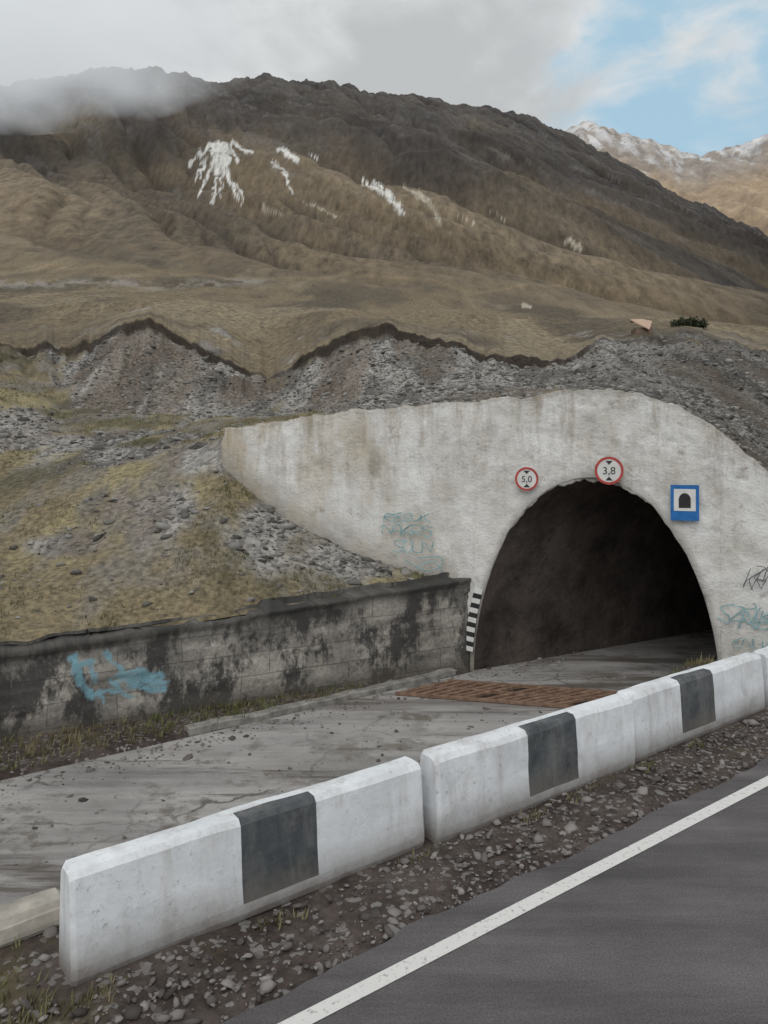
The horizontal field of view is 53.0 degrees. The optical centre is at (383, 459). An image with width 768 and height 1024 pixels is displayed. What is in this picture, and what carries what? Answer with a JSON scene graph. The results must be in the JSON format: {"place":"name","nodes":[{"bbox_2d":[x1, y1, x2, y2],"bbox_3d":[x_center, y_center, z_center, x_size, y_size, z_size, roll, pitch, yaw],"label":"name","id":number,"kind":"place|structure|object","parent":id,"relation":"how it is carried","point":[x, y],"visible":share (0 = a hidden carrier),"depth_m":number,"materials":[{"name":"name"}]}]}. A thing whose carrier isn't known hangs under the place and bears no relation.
{"place":"outdoors","nodes":[
{"label":"outdoors","id":0,"kind":"place"},
{"bbox_2d":[0,682,367,771],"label":"grass","id":1,"kind":"structure","parent":0,"point":[156,718],"depth_m":12.84,"materials":[{"name":"green plant"}]},
{"bbox_2d":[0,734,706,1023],"bbox_3d":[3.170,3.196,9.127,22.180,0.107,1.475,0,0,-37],"label":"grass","id":2,"kind":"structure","parent":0,"point":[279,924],"depth_m":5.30,"materials":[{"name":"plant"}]},
{"bbox_2d":[0,629,717,905],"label":"old road","id":3,"kind":"structure","parent":0,"point":[205,781],"depth_m":11.75,"materials":[{"name":"concrete"}]},
{"bbox_2d":[0,652,654,893],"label":"road rubble","id":4,"kind":"object","parent":3,"relation":"on","point":[174,747],"visible":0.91,"depth_m":12.51,"materials":[{"name":"stone"}]},
{"bbox_2d":[478,688,588,704],"bbox_3d":[3.311,4.595,14.843,6.041,0.001,1.099,0,0,14],"label":"grate pit","id":5,"kind":"object","parent":3,"relation":"on","point":[490,695],"visible":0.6,"depth_m":15.02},
{"bbox_2d":[395,679,617,707],"bbox_3d":[3.297,4.562,14.846,6.071,0.056,1.169,0,0,14],"label":"drain grate","id":6,"kind":"object","parent":5,"relation":"on","point":[532,695],"visible":0.71,"depth_m":15.02,"materials":[{"name":"metal"}]},
{"bbox_2d":[0,66,767,641],"bbox_3d":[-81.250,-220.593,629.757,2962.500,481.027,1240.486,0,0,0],"label":"hillside","id":7,"kind":"structure","parent":0,"point":[270,228],"depth_m":180.79,"materials":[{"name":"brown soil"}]},
{"bbox_2d":[0,329,767,624],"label":"scree stones","id":8,"kind":"object","parent":7,"relation":"on","point":[434,397],"visible":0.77,"depth_m":26.88,"materials":[{"name":"grey stone"}]},
{"bbox_2d":[630,319,651,334],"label":"hut","id":9,"kind":"object","parent":7,"relation":"on","point":[646,328],"visible":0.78,"depth_m":47.19,"materials":[{"name":"beige"}]},
{"bbox_2d":[670,316,687,326],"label":"shrub","id":10,"kind":"object","parent":7,"relation":"on","point":[673,323],"visible":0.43,"depth_m":57.70,"materials":[{"name":"green plant"}]},
{"bbox_2d":[676,316,700,326],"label":"shrub","id":11,"kind":"object","parent":7,"relation":"on","point":[690,321],"visible":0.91,"depth_m":56.30,"materials":[{"name":"green plant"}]},
{"bbox_2d":[693,318,708,327],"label":"shrub","id":12,"kind":"object","parent":7,"relation":"on","point":[702,324],"visible":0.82,"depth_m":56.20,"materials":[{"name":"green plant"}]},
{"bbox_2d":[0,664,767,1023],"bbox_3d":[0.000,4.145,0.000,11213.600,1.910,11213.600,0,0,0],"label":"ground","id":13,"kind":"structure","parent":0,"point":[412,888],"depth_m":5.72,"materials":[{"name":"gravel"}]},
{"bbox_2d":[0,888,59,947],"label":"concrete barrier","id":14,"kind":"object","parent":13,"relation":"on","point":[31,915],"visible":0.82,"depth_m":5.23,"materials":[{"name":"grey concrete"}]},
{"bbox_2d":[0,931,63,1023],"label":"grass","id":15,"kind":"structure","parent":13,"relation":"on","point":[29,998],"depth_m":4.59,"materials":[{"name":"plant"}]},
{"bbox_2d":[0,572,470,739],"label":"retaining wall","id":16,"kind":"structure","parent":13,"relation":"on","point":[268,648],"depth_m":14.30,"materials":[{"name":"concrete"}]},
{"bbox_2d":[466,588,482,651],"bbox_3d":[1.959,3.482,16.777,0.410,1.395,0.040,0,0,23],"label":"hazard marker","id":17,"kind":"object","parent":16,"relation":"attached to","point":[473,613],"visible":1,"depth_m":16.77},
{"bbox_2d":[59,756,424,985],"bbox_3d":[-0.873,2.889,5.704,2.860,0.701,0.331,0,0,-38],"label":"concrete barrier","id":18,"kind":"object","parent":13,"relation":"on","point":[125,903],"visible":1,"depth_m":5.38,"materials":[{"name":"white paint"}]},
{"bbox_2d":[184,667,455,736],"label":"kerb","id":19,"kind":"structure","parent":13,"relation":"on","point":[198,728],"depth_m":14.29,"materials":[{"name":"concrete"}]},
{"bbox_2d":[221,388,767,670],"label":"tunnel portal","id":20,"kind":"object","parent":13,"relation":"on","point":[570,553],"visible":0.8,"depth_m":17.17,"materials":[{"name":"grey concrete"}]},
{"bbox_2d":[382,512,442,571],"bbox_3d":[0.626,1.843,17.321,1.480,1.324,0.004,0,0,23],"label":"graffiti","id":21,"kind":"object","parent":20,"relation":"attached to","point":[401,532],"visible":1,"depth_m":17.32,"materials":[{"name":"paint"}]},
{"bbox_2d":[515,467,538,490],"bbox_3d":[3.037,0.400,16.321,0.500,0.500,0.132,0,0,23],"label":"sign","id":22,"kind":"object","parent":20,"relation":"attached to","point":[526,478],"visible":1,"depth_m":16.26,"materials":[{"name":"metal"}]},
{"bbox_2d":[595,457,623,484],"bbox_3d":[4.588,0.215,15.674,0.570,0.570,0.132,0,0,23],"label":"height limit sign","id":23,"kind":"object","parent":20,"relation":"attached to","point":[609,470],"visible":1,"depth_m":15.62,"materials":[{"name":"metal"}]},
{"bbox_2d":[671,485,698,520],"bbox_3d":[5.914,0.840,15.139,0.520,0.700,0.100,0,0,23],"label":"tunnel sign","id":24,"kind":"object","parent":20,"relation":"attached to","point":[684,502],"visible":1,"depth_m":15.10,"materials":[{"name":"blue metal"}]},
{"bbox_2d":[718,603,767,629],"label":"graffiti","id":25,"kind":"object","parent":20,"relation":"attached to","point":[743,617],"visible":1,"depth_m":14.69,"materials":[{"name":"paint"}]},
{"bbox_2d":[732,638,767,648],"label":"graffiti","id":26,"kind":"object","parent":20,"relation":"attached to","point":[748,643],"visible":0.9,"depth_m":14.68,"materials":[{"name":"grey paint"}]},
{"bbox_2d":[743,566,767,589],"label":"graffiti","id":27,"kind":"object","parent":20,"relation":"attached to","point":[757,578],"visible":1,"depth_m":14.62,"materials":[{"name":"grey paint"}]},
{"bbox_2d":[420,694,634,842],"bbox_3d":[1.469,2.871,7.412,2.750,0.733,0.330,0,1,-37],"label":"concrete barrier","id":28,"kind":"object","parent":13,"relation":"on","point":[473,783],"visible":1,"depth_m":7.10,"materials":[{"name":"white paint"}]},
{"bbox_2d":[629,652,718,686],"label":"grass","id":29,"kind":"structure","parent":13,"relation":"on","point":[703,662],"depth_m":14.53,"materials":[{"name":"plant"}]},
{"bbox_2d":[616,652,764,761],"bbox_3d":[3.720,2.880,9.221,2.850,0.725,0.323,0,-1,-38],"label":"concrete barrier","id":30,"kind":"object","parent":13,"relation":"on","point":[672,710],"visible":0.98,"depth_m":8.98,"materials":[{"name":"white paint"}]},
{"bbox_2d":[753,646,767,706],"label":"concrete barrier","id":31,"kind":"object","parent":13,"relation":"on","point":[762,653],"visible":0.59,"depth_m":10.08,"materials":[{"name":"white paint"}]},
{"bbox_2d":[0,0,767,156],"label":"sky","id":32,"kind":"structure","parent":0,"point":[690,76],"materials":[{"name":"grey"}]},
{"bbox_2d":[221,756,767,1023],"bbox_3d":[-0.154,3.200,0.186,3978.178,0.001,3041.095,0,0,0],"label":"road","id":33,"kind":"structure","parent":0,"point":[673,929],"depth_m":5.05,"materials":[{"name":"grey asphalt"}]},
{"bbox_2d":[278,776,767,1023],"bbox_3d":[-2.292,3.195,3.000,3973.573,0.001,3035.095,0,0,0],"label":"road edge line","id":34,"kind":"object","parent":33,"relation":"on","point":[342,999],"visible":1,"depth_m":5.37,"materials":[{"name":"paint"}]},
{"bbox_2d":[566,120,767,235],"bbox_3d":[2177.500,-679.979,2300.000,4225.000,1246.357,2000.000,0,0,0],"label":"distant mountain","id":35,"kind":"structure","parent":0,"point":[730,182],"depth_m":2578.10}
]}

